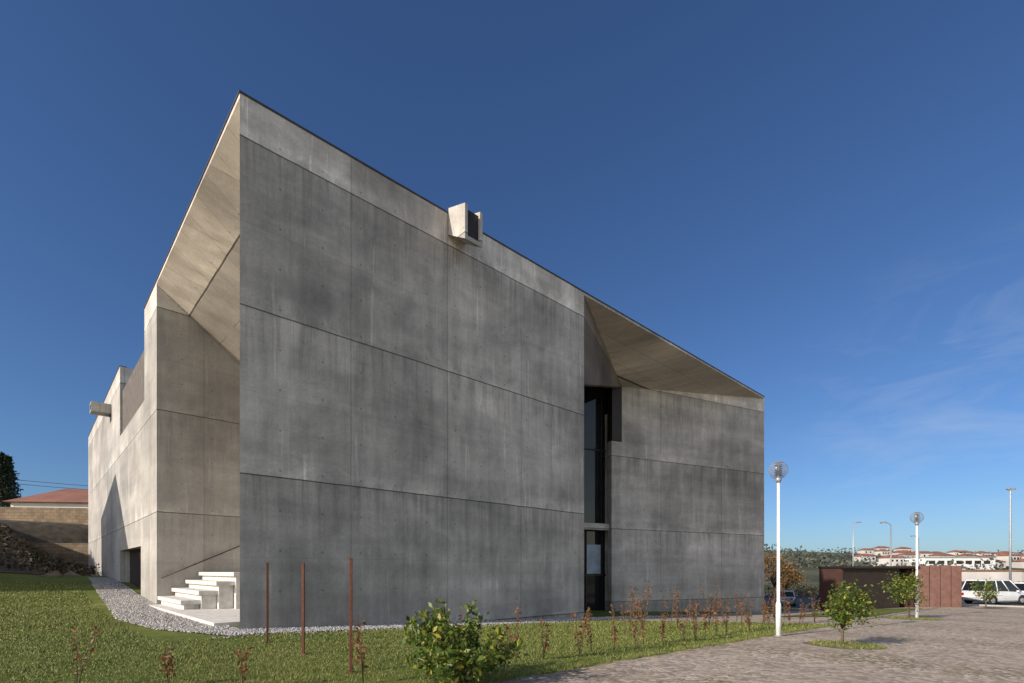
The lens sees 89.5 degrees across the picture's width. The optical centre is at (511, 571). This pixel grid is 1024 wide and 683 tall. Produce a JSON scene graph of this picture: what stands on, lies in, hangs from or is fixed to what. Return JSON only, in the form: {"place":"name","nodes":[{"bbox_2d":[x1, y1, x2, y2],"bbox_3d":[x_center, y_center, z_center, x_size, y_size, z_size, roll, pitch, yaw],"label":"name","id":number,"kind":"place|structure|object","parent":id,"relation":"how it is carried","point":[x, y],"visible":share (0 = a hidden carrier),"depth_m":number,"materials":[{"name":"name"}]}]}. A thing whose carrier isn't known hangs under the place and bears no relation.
{"place":"outdoors","nodes":[
{"label":"outdoors","id":0,"kind":"place"},
{"bbox_2d":[87,577,664,638],"bbox_3d":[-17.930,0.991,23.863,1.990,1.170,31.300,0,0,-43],"label":"gravel path","id":1,"kind":"structure","parent":0,"point":[99,580],"depth_m":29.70,"materials":[{"name":"gravel"}]},
{"bbox_2d":[0,550,1023,682],"bbox_3d":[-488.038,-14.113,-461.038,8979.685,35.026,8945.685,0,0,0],"label":"ground","id":2,"kind":"structure","parent":0,"point":[84,583],"depth_m":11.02,"materials":[{"name":"green plant"}]},
{"bbox_2d":[0,451,20,506],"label":"conifer tree","id":3,"kind":"object","parent":2,"relation":"on","point":[6,491],"visible":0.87,"depth_m":69.87,"materials":[{"name":"green plant"}]},
{"bbox_2d":[0,454,23,506],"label":"conifer tree","id":4,"kind":"object","parent":2,"relation":"on","point":[12,472],"visible":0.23,"depth_m":78.24,"materials":[{"name":"green plant"}]},
{"bbox_2d":[0,520,79,575],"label":"earth bank","id":5,"kind":"structure","parent":2,"relation":"on","point":[40,532],"depth_m":51.72,"materials":[{"name":"brown soil"}]},
{"bbox_2d":[0,523,81,576],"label":"boulders","id":6,"kind":"object","parent":5,"relation":"on","point":[55,572],"visible":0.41,"depth_m":36.83,"materials":[{"name":"stone"}]},
{"bbox_2d":[0,523,103,575],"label":"scrub","id":7,"kind":"object","parent":5,"relation":"on","point":[57,564],"visible":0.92,"depth_m":39.14,"materials":[{"name":"plant"}]},
{"bbox_2d":[0,507,87,524],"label":"stone retaining wall","id":8,"kind":"structure","parent":2,"relation":"on","point":[60,515],"depth_m":55.75,"materials":[{"name":"beige stone"}]},
{"bbox_2d":[11,502,87,507],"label":"walls","id":9,"kind":"structure","parent":2,"relation":"on","point":[49,504],"depth_m":67.65,"materials":[{"name":"paint"}]},
{"bbox_2d":[3,489,87,502],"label":"roof","id":10,"kind":"structure","parent":9,"relation":"on","point":[70,496],"depth_m":68.66,"materials":[{"name":"ceramic"}]},
{"bbox_2d":[30,543,87,567],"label":"stone retaining wall","id":11,"kind":"structure","parent":2,"relation":"on","point":[76,552],"depth_m":51.34,"materials":[{"name":"stone"}]},
{"bbox_2d":[64,523,87,569],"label":"earth bank","id":12,"kind":"structure","parent":2,"relation":"on","point":[75,533],"depth_m":54.30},
{"bbox_2d":[71,625,99,682],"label":"photinia sapling","id":13,"kind":"object","parent":2,"relation":"on","point":[78,656],"visible":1,"depth_m":6.95,"materials":[{"name":"brown plant"}]},
{"bbox_2d":[88,368,132,581],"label":"side wall back","id":14,"kind":"structure","parent":2,"relation":"on","point":[108,556],"depth_m":37.71,"materials":[{"name":"concrete"}]},
{"bbox_2d":[90,409,110,416],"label":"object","id":15,"kind":"structure","parent":14,"relation":"on","point":[100,412],"depth_m":35.81,"materials":[{"name":"concrete"}]},
{"bbox_2d":[91,401,110,411],"bbox_3d":[-28.270,-11.340,35.573,1.097,0.520,0.130,0,0,-43],"label":"side scupper","id":16,"kind":"object","parent":15,"relation":"on","point":[100,406],"visible":1,"depth_m":35.49,"materials":[{"name":"concrete"}]},
{"bbox_2d":[130,549,140,588],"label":"door","id":17,"kind":"structure","parent":2,"relation":"on","point":[135,567],"depth_m":31.13,"materials":[{"name":"brown metal"}]},
{"bbox_2d":[120,402,143,550],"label":"side wall","id":18,"kind":"structure","parent":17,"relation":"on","point":[132,487],"depth_m":28.62,"materials":[{"name":"concrete"}]},
{"bbox_2d":[122,351,143,432],"bbox_3d":[-21.348,-9.925,29.224,0.100,2.850,9.300,0,0,-43],"label":"terrace screen","id":19,"kind":"object","parent":18,"relation":"on","point":[133,396],"visible":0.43,"depth_m":29.16,"materials":[{"name":"grey concrete"}]},
{"bbox_2d":[141,545,143,596],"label":"side wall pier","id":20,"kind":"structure","parent":2,"relation":"on","point":[142,570],"depth_m":26.10,"materials":[{"name":"concrete"}]},
{"bbox_2d":[158,645,178,682],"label":"photinia sapling","id":21,"kind":"object","parent":2,"relation":"on","point":[168,663],"visible":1,"depth_m":7.13,"materials":[{"name":"brown plant"}]},
{"bbox_2d":[144,284,239,603],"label":"recess block","id":22,"kind":"structure","parent":2,"relation":"on","point":[191,441],"depth_m":24.20,"materials":[{"name":"concrete"}]},
{"bbox_2d":[161,546,239,578],"bbox_3d":[-14.446,-0.575,24.485,3.669,1.790,0.134,0,0,-43],"label":"stair handrail","id":23,"kind":"object","parent":22,"relation":"attached to","point":[199,562],"visible":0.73,"depth_m":24.21,"materials":[{"name":"brown metal"}]},
{"bbox_2d":[144,93,447,310],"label":"roof slab","id":24,"kind":"structure","parent":22,"relation":"on","point":[266,110],"depth_m":16.21,"materials":[{"name":"concrete"}]},
{"bbox_2d":[144,100,235,308],"bbox_3d":[-12.836,-13.045,20.105,0.380,0.050,15.550,0,0,-43],"label":"coping side","id":25,"kind":"object","parent":24,"relation":"on","point":[226,120],"visible":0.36,"depth_m":17.67,"materials":[{"name":"concrete"}]},
{"bbox_2d":[150,604,239,626],"bbox_3d":[-9.271,1.685,21.658,8.350,0.430,11.250,0,0,-43],"label":"stair landing","id":26,"kind":"object","parent":2,"relation":"on","point":[219,617],"visible":0.2,"depth_m":17.62,"materials":[{"name":"concrete"}]},
{"bbox_2d":[161,601,198,609],"bbox_3d":[-14.012,1.369,21.736,0.510,0.199,4.640,0,0,-43],"label":"stair riser","id":27,"kind":"object","parent":26,"relation":"on","point":[189,606],"visible":0.57,"depth_m":20.20,"materials":[{"name":"concrete"}]},
{"bbox_2d":[157,596,200,604],"bbox_3d":[-13.965,1.190,21.657,0.750,0.160,4.860,0,0,-43],"label":"stair tread","id":28,"kind":"object","parent":27,"relation":"on","point":[179,600],"visible":0.89,"depth_m":20.41,"materials":[{"name":"concrete"}]},
{"bbox_2d":[175,592,215,608],"bbox_3d":[-13.522,1.190,21.988,0.510,0.559,4.940,0,0,-43],"label":"stair riser","id":29,"kind":"object","parent":26,"relation":"on","point":[208,601],"visible":0.43,"depth_m":20.25,"materials":[{"name":"concrete"}]},
{"bbox_2d":[171,588,217,594],"bbox_3d":[-13.475,0.830,21.909,0.750,0.160,5.160,0,0,-43],"label":"stair tread","id":30,"kind":"object","parent":29,"relation":"on","point":[195,591],"visible":0.9,"depth_m":20.50,"materials":[{"name":"concrete"}]},
{"bbox_2d":[189,584,232,608],"bbox_3d":[-13.033,1.010,22.241,0.510,0.919,5.240,0,0,-43],"label":"stair riser","id":31,"kind":"object","parent":26,"relation":"on","point":[224,598],"visible":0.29,"depth_m":20.39,"materials":[{"name":"concrete"}]},
{"bbox_2d":[185,580,234,585],"bbox_3d":[-12.986,0.470,22.161,0.750,0.160,5.460,0,0,-43],"label":"stair tread","id":32,"kind":"object","parent":31,"relation":"on","point":[213,582],"visible":0.91,"depth_m":20.65,"materials":[{"name":"concrete"}]},
{"bbox_2d":[202,576,239,608],"bbox_3d":[-10.447,0.830,24.453,6.250,1.279,5.540,0,0,-43],"label":"stair riser","id":33,"kind":"object","parent":26,"relation":"on","point":[236,595],"visible":0.14,"depth_m":20.45,"materials":[{"name":"concrete"}]},
{"bbox_2d":[198,572,239,575],"bbox_3d":[-10.436,0.110,24.340,6.390,0.160,5.760,0,0,-43],"label":"stair tread","id":34,"kind":"object","parent":33,"relation":"on","point":[219,573],"visible":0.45,"depth_m":21.53,"materials":[{"name":"concrete"}]},
{"bbox_2d":[232,647,253,682],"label":"photinia sapling","id":35,"kind":"object","parent":2,"relation":"on","point":[245,669],"visible":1,"depth_m":6.92,"materials":[{"name":"brown plant"}]},
{"bbox_2d":[264,563,270,642],"bbox_3d":[-5.490,0.755,11.600,0.140,1.890,0.140,0,0,-29],"label":"rusted steel post","id":36,"kind":"object","parent":2,"relation":"on","point":[267,602],"visible":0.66,"depth_m":11.58,"materials":[{"name":"metal"}]},
{"bbox_2d":[298,563,307,654],"bbox_3d":[-4.040,0.770,10.000,0.140,1.860,0.140,0,0,-4],"label":"rusted steel post","id":37,"kind":"object","parent":2,"relation":"on","point":[303,608],"visible":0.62,"depth_m":9.98,"materials":[{"name":"metal"}]},
{"bbox_2d":[346,558,355,673],"bbox_3d":[-2.540,0.745,8.150,0.140,1.910,0.140,0,0,-17],"label":"rusted steel post","id":38,"kind":"object","parent":2,"relation":"on","point":[351,671],"visible":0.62,"depth_m":8.12,"materials":[{"name":"metal"}]},
{"bbox_2d":[350,611,368,682],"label":"photinia sapling","id":39,"kind":"object","parent":2,"relation":"on","point":[360,653],"visible":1,"depth_m":7.30,"materials":[{"name":"brown plant"}]},
{"bbox_2d":[240,98,583,628],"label":"front wall","id":40,"kind":"structure","parent":2,"relation":"on","point":[411,406],"depth_m":17.20,"materials":[{"name":"concrete"}]},
{"bbox_2d":[448,203,467,239],"bbox_3d":[-1.941,-12.425,18.481,0.120,1.550,0.998,0,0,-43],"label":"scupper side","id":41,"kind":"object","parent":40,"relation":"attached to","point":[457,221],"visible":1,"depth_m":18.35,"materials":[{"name":"concrete"}]},
{"bbox_2d":[454,236,479,245],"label":"scupper","id":42,"kind":"structure","parent":40,"relation":"attached to","point":[470,240],"depth_m":18.51,"materials":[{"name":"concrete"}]},
{"bbox_2d":[468,210,477,240],"bbox_3d":[-1.454,-12.345,18.458,0.560,0.950,0.100,0,0,-43],"label":"scupper grille","id":43,"kind":"object","parent":42,"relation":"on","point":[472,225],"visible":0.79,"depth_m":18.43,"materials":[{"name":"brown metal"}]},
{"bbox_2d":[463,212,482,247],"bbox_3d":[-1.444,-12.425,18.946,0.120,1.550,0.998,0,0,-43],"label":"scupper side","id":44,"kind":"object","parent":40,"relation":"attached to","point":[480,226],"visible":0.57,"depth_m":18.59,"materials":[{"name":"concrete"}]},
{"bbox_2d":[398,598,528,682],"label":"lemon bush","id":45,"kind":"object","parent":2,"relation":"on","point":[443,646],"visible":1,"depth_m":7.08,"materials":[{"name":"green plant"}]},
{"bbox_2d":[41,619,940,680],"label":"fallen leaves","id":46,"kind":"object","parent":2,"relation":"on","point":[524,644],"visible":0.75,"depth_m":11.27,"materials":[{"name":"brown plant"}]},
{"bbox_2d":[498,620,515,668],"bbox_3d":[-0.117,1.237,8.606,0.263,0.853,0.388,0,0,-31],"label":"photinia sapling","id":47,"kind":"object","parent":2,"relation":"on","point":[511,637],"visible":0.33,"depth_m":8.62,"materials":[{"name":"brown plant"}]},
{"bbox_2d":[512,598,521,661],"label":"photinia sapling","id":48,"kind":"object","parent":2,"relation":"on","point":[517,634],"visible":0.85,"depth_m":9.43,"materials":[{"name":"brown plant"}]},
{"bbox_2d":[229,610,822,635],"bbox_3d":[9.622,2.478,29.087,46.600,1.800,1.300,0,0,-43],"label":"gravel strip","id":49,"kind":"object","parent":2,"relation":"on","point":[683,615],"visible":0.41,"depth_m":31.29,"materials":[{"name":"gravel"}]},
{"bbox_2d":[537,618,551,659],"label":"photinia sapling","id":50,"kind":"object","parent":2,"relation":"on","point":[546,636],"visible":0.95,"depth_m":9.71,"materials":[{"name":"brown plant"}]},
{"bbox_2d":[570,610,588,656],"bbox_3d":[1.368,1.229,10.196,0.353,0.959,0.335,0,0,29],"label":"photinia sapling","id":51,"kind":"object","parent":2,"relation":"on","point":[580,633],"visible":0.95,"depth_m":10.15,"materials":[{"name":"brown plant"}]},
{"bbox_2d":[583,607,593,651],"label":"photinia sapling","id":52,"kind":"object","parent":2,"relation":"on","point":[589,634],"visible":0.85,"depth_m":10.86,"materials":[{"name":"brown plant"}]},
{"bbox_2d":[605,414,607,610],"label":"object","id":53,"kind":"object","parent":2,"relation":"on","point":[606,522],"depth_m":33.22,"materials":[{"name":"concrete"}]},
{"bbox_2d":[608,604,617,650],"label":"photinia sapling","id":54,"kind":"object","parent":2,"relation":"on","point":[613,629],"visible":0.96,"depth_m":11.07,"materials":[{"name":"brown plant"}]},
{"bbox_2d":[627,601,646,649],"bbox_3d":[2.716,1.191,11.333,0.303,1.107,0.493,0,0,-41],"label":"photinia sapling","id":55,"kind":"object","parent":2,"relation":"on","point":[633,625],"visible":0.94,"depth_m":11.30,"materials":[{"name":"brown plant"}]},
{"bbox_2d":[635,601,644,644],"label":"photinia sapling","id":56,"kind":"object","parent":2,"relation":"on","point":[638,609],"visible":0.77,"depth_m":12.04,"materials":[{"name":"brown plant"}]},
{"bbox_2d":[631,580,649,631],"bbox_3d":[3.701,1.052,15.029,0.476,1.594,0.465,0,0,-40],"label":"photinia sapling","id":57,"kind":"object","parent":2,"relation":"on","point":[636,617],"visible":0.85,"depth_m":15.05,"materials":[{"name":"brown plant"}]},
{"bbox_2d":[459,623,833,682],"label":"edge grass","id":58,"kind":"structure","parent":2,"relation":"on","point":[546,671],"depth_m":10.03,"materials":[{"name":"green plant"}]},
{"bbox_2d":[659,612,666,641],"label":"photinia sapling","id":59,"kind":"object","parent":2,"relation":"on","point":[662,626],"visible":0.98,"depth_m":12.60,"materials":[{"name":"brown plant"}]},
{"bbox_2d":[660,587,678,627],"bbox_3d":[5.192,1.161,16.834,0.330,1.502,0.765,0,0,-33],"label":"photinia sapling","id":60,"kind":"object","parent":2,"relation":"on","point":[672,603],"visible":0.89,"depth_m":16.79,"materials":[{"name":"brown plant"}]},
{"bbox_2d":[673,606,689,641],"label":"photinia sapling","id":61,"kind":"object","parent":2,"relation":"on","point":[686,620],"visible":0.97,"depth_m":12.83,"materials":[{"name":"brown plant"}]},
{"bbox_2d":[621,387,763,611],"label":"slanted wall","id":62,"kind":"structure","parent":2,"relation":"on","point":[692,493],"depth_m":35.41,"materials":[{"name":"concrete"}]},
{"bbox_2d":[607,387,621,441],"bbox_3d":[6.516,-9.975,32.836,0.750,3.450,0.480,0,0,-26],"label":"bronze reveal","id":63,"kind":"object","parent":62,"relation":"attached to","point":[614,414],"visible":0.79,"depth_m":32.64,"materials":[{"name":"metal"}]},
{"bbox_2d":[584,295,763,398],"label":"entrance soffit","id":64,"kind":"structure","parent":62,"relation":"on","point":[641,358],"depth_m":31.02,"materials":[{"name":"grey concrete"}]},
{"bbox_2d":[688,598,700,639],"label":"photinia sapling","id":65,"kind":"object","parent":2,"relation":"on","point":[696,619],"visible":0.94,"depth_m":13.18,"materials":[{"name":"brown plant"}]},
{"bbox_2d":[711,601,719,634],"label":"photinia sapling","id":66,"kind":"object","parent":2,"relation":"on","point":[715,614],"visible":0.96,"depth_m":14.85,"materials":[{"name":"brown plant"}]},
{"bbox_2d":[720,596,730,632],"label":"photinia sapling","id":67,"kind":"object","parent":2,"relation":"on","point":[726,613],"visible":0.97,"depth_m":15.25,"materials":[{"name":"brown plant"}]},
{"bbox_2d":[764,549,797,597],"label":"autumn tree","id":68,"kind":"object","parent":2,"relation":"on","point":[773,579],"visible":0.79,"depth_m":65.87,"materials":[{"name":"orange plant"}]},
{"bbox_2d":[764,565,811,589],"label":"autumn tree","id":69,"kind":"object","parent":2,"relation":"on","point":[790,578],"visible":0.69,"depth_m":72.87,"materials":[{"name":"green plant"}]},
{"bbox_2d":[764,582,818,590],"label":"hedge","id":70,"kind":"object","parent":2,"relation":"on","point":[803,587],"visible":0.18,"depth_m":92.53,"materials":[{"name":"green plant"}]},
{"bbox_2d":[781,608,920,616],"bbox_3d":[19.005,2.320,28.276,14.000,0.607,3.300,0,0,-43],"label":"lawn strip","id":71,"kind":"object","parent":2,"relation":"on","point":[888,611],"visible":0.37,"depth_m":27.89,"materials":[{"name":"green plant"}]},
{"bbox_2d":[880,522,891,565],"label":"road lamp post","id":72,"kind":"object","parent":2,"relation":"on","point":[890,542],"visible":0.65,"depth_m":59.95,"materials":[{"name":"metal"}]},
{"bbox_2d":[818,566,961,610],"bbox_3d":[26.175,1.207,36.000,8.050,3.174,2.800,0,0,0],"label":"corten shelter","id":73,"kind":"object","parent":2,"relation":"on","point":[943,584],"visible":0.56,"depth_m":34.95,"materials":[{"name":"metal"}]},
{"bbox_2d":[764,581,1019,596],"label":"scrub","id":74,"kind":"object","parent":2,"relation":"on","point":[801,593],"visible":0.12,"depth_m":68.41,"materials":[{"name":"plant"}]},
{"bbox_2d":[764,544,1023,569],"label":"distant trees","id":75,"kind":"object","parent":2,"relation":"on","point":[825,558],"visible":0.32,"depth_m":279.72,"materials":[{"name":"green plant"}]},
{"bbox_2d":[770,604,1023,609],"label":"parking kerb","id":76,"kind":"structure","parent":2,"relation":"on","point":[962,604],"depth_m":37.24,"materials":[{"name":"concrete"}]},
{"bbox_2d":[911,512,920,617],"bbox_3d":[17.900,-0.246,22.850,0.499,4.771,0.499,0,0,0],"label":"street lamp","id":77,"kind":"object","parent":2,"relation":"on","point":[917,517],"visible":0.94,"depth_m":22.81,"materials":[{"name":"metal"}]},
{"bbox_2d":[854,546,1023,567],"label":"distant village","id":78,"kind":"object","parent":2,"relation":"on","point":[899,554],"visible":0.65,"depth_m":321.66,"materials":[{"name":"ceramic"}]},
{"bbox_2d":[905,558,994,569],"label":"distant buildings","id":79,"kind":"structure","parent":2,"relation":"on","point":[945,560],"depth_m":248.00,"materials":[{"name":"white paint"}]},
{"bbox_2d":[904,557,995,558],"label":"parapet","id":80,"kind":"structure","parent":79,"relation":"on","point":[950,557],"depth_m":247.80,"materials":[{"name":"concrete"}]},
{"bbox_2d":[962,570,1023,581],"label":"warehouse","id":81,"kind":"structure","parent":2,"relation":"on","point":[1017,575],"depth_m":156.71,"materials":[{"name":"paint"}]},
{"bbox_2d":[1006,488,1015,580],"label":"road lamp post","id":82,"kind":"object","parent":2,"relation":"on","point":[1010,555],"visible":0.69,"depth_m":44.54,"materials":[{"name":"metal"}]},
{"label":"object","id":83,"kind":"object","parent":2,"relation":"on","visible":0},
{"bbox_2d":[157,98,239,364],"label":"notch soffit","id":84,"kind":"structure","parent":83,"relation":"attached to","point":[198,282],"depth_m":20.01,"materials":[{"name":"concrete"}]},
{"bbox_2d":[483,234,763,398],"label":"roof slab","id":85,"kind":"structure","parent":83,"relation":"on","point":[557,278],"depth_m":25.31,"materials":[{"name":"concrete"}]},
{"bbox_2d":[235,90,764,396],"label":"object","id":86,"kind":"object","parent":85,"relation":"on","point":[312,133],"visible":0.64,"depth_m":18.00,"materials":[{"name":"metal"}]},
{"bbox_2d":[0,0,1023,553],"label":"sky","id":87,"kind":"structure","parent":0,"point":[820,203],"materials":[{"name":"blue"}]},
{"bbox_2d":[587,544,600,573],"bbox_3d":[5.189,-0.775,32.876,1.060,1.850,0.039,0,0,-26],"label":"entrance blind","id":88,"kind":"object","parent":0,"point":[593,559],"visible":1,"depth_m":32.85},
{"bbox_2d":[584,530,604,609],"bbox_3d":[2.699,0.150,31.706,8.600,5.500,0.050,0,0,-26],"label":"entrance glass","id":89,"kind":"object","parent":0,"point":[593,588],"depth_m":32.93,"materials":[{"name":"glass"}]},
{"bbox_2d":[585,530,586,609],"bbox_3d":[4.667,0.150,32.598,0.080,5.500,0.080,0,0,-26],"label":"mullion","id":90,"kind":"object","parent":89,"relation":"attached to","point":[586,569],"visible":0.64,"depth_m":32.57,"materials":[{"name":"brown metal"}]},
{"bbox_2d":[601,531,602,610],"bbox_3d":[5.745,0.150,33.127,0.080,5.500,0.080,0,0,-26],"label":"mullion","id":91,"kind":"object","parent":89,"relation":"attached to","point":[601,570],"visible":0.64,"depth_m":33.09,"materials":[{"name":"brown metal"}]},
{"bbox_2d":[584,386,606,523],"bbox_3d":[2.699,-7.400,31.706,8.600,8.800,0.050,0,0,-26],"label":"entrance glass","id":92,"kind":"object","parent":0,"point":[591,457],"depth_m":32.90,"materials":[{"name":"black glass"}]},
{"bbox_2d":[600,393,601,523],"bbox_3d":[5.705,-7.200,33.107,0.070,8.400,0.080,0,0,-26],"label":"mullion","id":93,"kind":"object","parent":92,"relation":"attached to","point":[601,458],"visible":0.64,"depth_m":33.07,"materials":[{"name":"brown metal"}]},
{"bbox_2d":[584,523,608,530],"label":"entrance beam","id":94,"kind":"structure","parent":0,"point":[596,526],"depth_m":32.23,"materials":[{"name":"concrete"}]},
{"bbox_2d":[584,297,621,387],"bbox_3d":[5.060,-10.822,28.567,9.469,4.144,0.274,0,0,-67],"label":"entrance fold","id":95,"kind":"object","parent":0,"point":[599,370],"visible":0.7,"depth_m":26.26,"materials":[{"name":"grey concrete"}]},
{"bbox_2d":[608,441,621,610],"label":"slanted wall","id":96,"kind":"structure","parent":0,"point":[615,523],"depth_m":32.58,"materials":[{"name":"grey concrete"}]},
{"bbox_2d":[487,605,1023,682],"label":"pavement","id":97,"kind":"structure","parent":0,"point":[971,645],"depth_m":10.25,"materials":[{"name":"stone"}]},
{"bbox_2d":[770,461,788,635],"bbox_3d":[7.450,-0.603,14.450,0.499,4.951,0.499,0,0,0],"label":"street lamp","id":98,"kind":"object","parent":97,"relation":"on","point":[778,479],"visible":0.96,"depth_m":14.41,"materials":[{"name":"metal"}]},
{"bbox_2d":[802,641,883,648],"bbox_3d":[7.990,1.777,12.519,1.662,0.033,1.644,0,0,0],"label":"tree pit","id":99,"kind":"object","parent":97,"relation":"on","point":[833,646],"visible":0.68,"depth_m":12.30,"materials":[{"name":"soil"}]},
{"bbox_2d":[812,578,881,643],"bbox_3d":[7.999,1.011,12.410,1.450,1.690,1.476,0,0,0],"label":"citrus tree","id":100,"kind":"object","parent":99,"relation":"on","point":[843,616],"visible":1,"depth_m":12.26,"materials":[{"name":"green plant"}]},
{"bbox_2d":[966,607,1000,608],"bbox_3d":[30.814,2.398,33.646,2.082,0.042,2.046,0,0,0],"label":"tree pit","id":101,"kind":"object","parent":97,"relation":"on","point":[985,608],"visible":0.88,"depth_m":33.27,"materials":[{"name":"soil"}]},
{"bbox_2d":[967,577,1002,607],"bbox_3d":[30.756,1.429,33.656,1.566,2.097,1.695,0,0,0],"label":"citrus tree","id":102,"kind":"object","parent":101,"relation":"on","point":[988,591],"visible":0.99,"depth_m":33.59,"materials":[{"name":"green plant"}]},
{"bbox_3d":[17.352,2.052,22.640,2.054,0.042,2.052,0,0,0],"label":"tree pit","id":103,"kind":"object","parent":97,"relation":"on","visible":0},
{"bbox_2d":[808,616,940,649],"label":"pit weeds","id":104,"kind":"object","parent":103,"relation":"on","point":[863,646],"visible":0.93,"depth_m":12.61,"materials":[{"name":"green plant"}]},
{"bbox_2d":[878,567,929,617],"bbox_3d":[17.189,0.967,22.743,1.792,2.328,1.837,0,0,-29],"label":"citrus tree","id":105,"kind":"object","parent":103,"relation":"on","point":[906,596],"visible":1,"depth_m":22.57,"materials":[{"name":"green plant"}]},
{"bbox_2d":[610,607,937,623],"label":"entrance path","id":106,"kind":"structure","parent":0,"point":[757,617],"depth_m":23.52,"materials":[{"name":"stone"}]},
{"bbox_2d":[764,593,1023,608],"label":"road","id":107,"kind":"structure","parent":0,"point":[806,600],"depth_m":52.76,"materials":[{"name":"asphalt"}]},
{"bbox_2d":[775,590,797,606],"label":"parked car","id":108,"kind":"object","parent":107,"relation":"on","point":[790,595],"visible":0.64,"depth_m":49.37,"materials":[{"name":"silver metal"}]},
{"bbox_2d":[962,579,1023,604],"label":"parked car","id":109,"kind":"object","parent":107,"relation":"on","point":[1010,590],"visible":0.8,"depth_m":38.28,"materials":[{"name":"white paint"}]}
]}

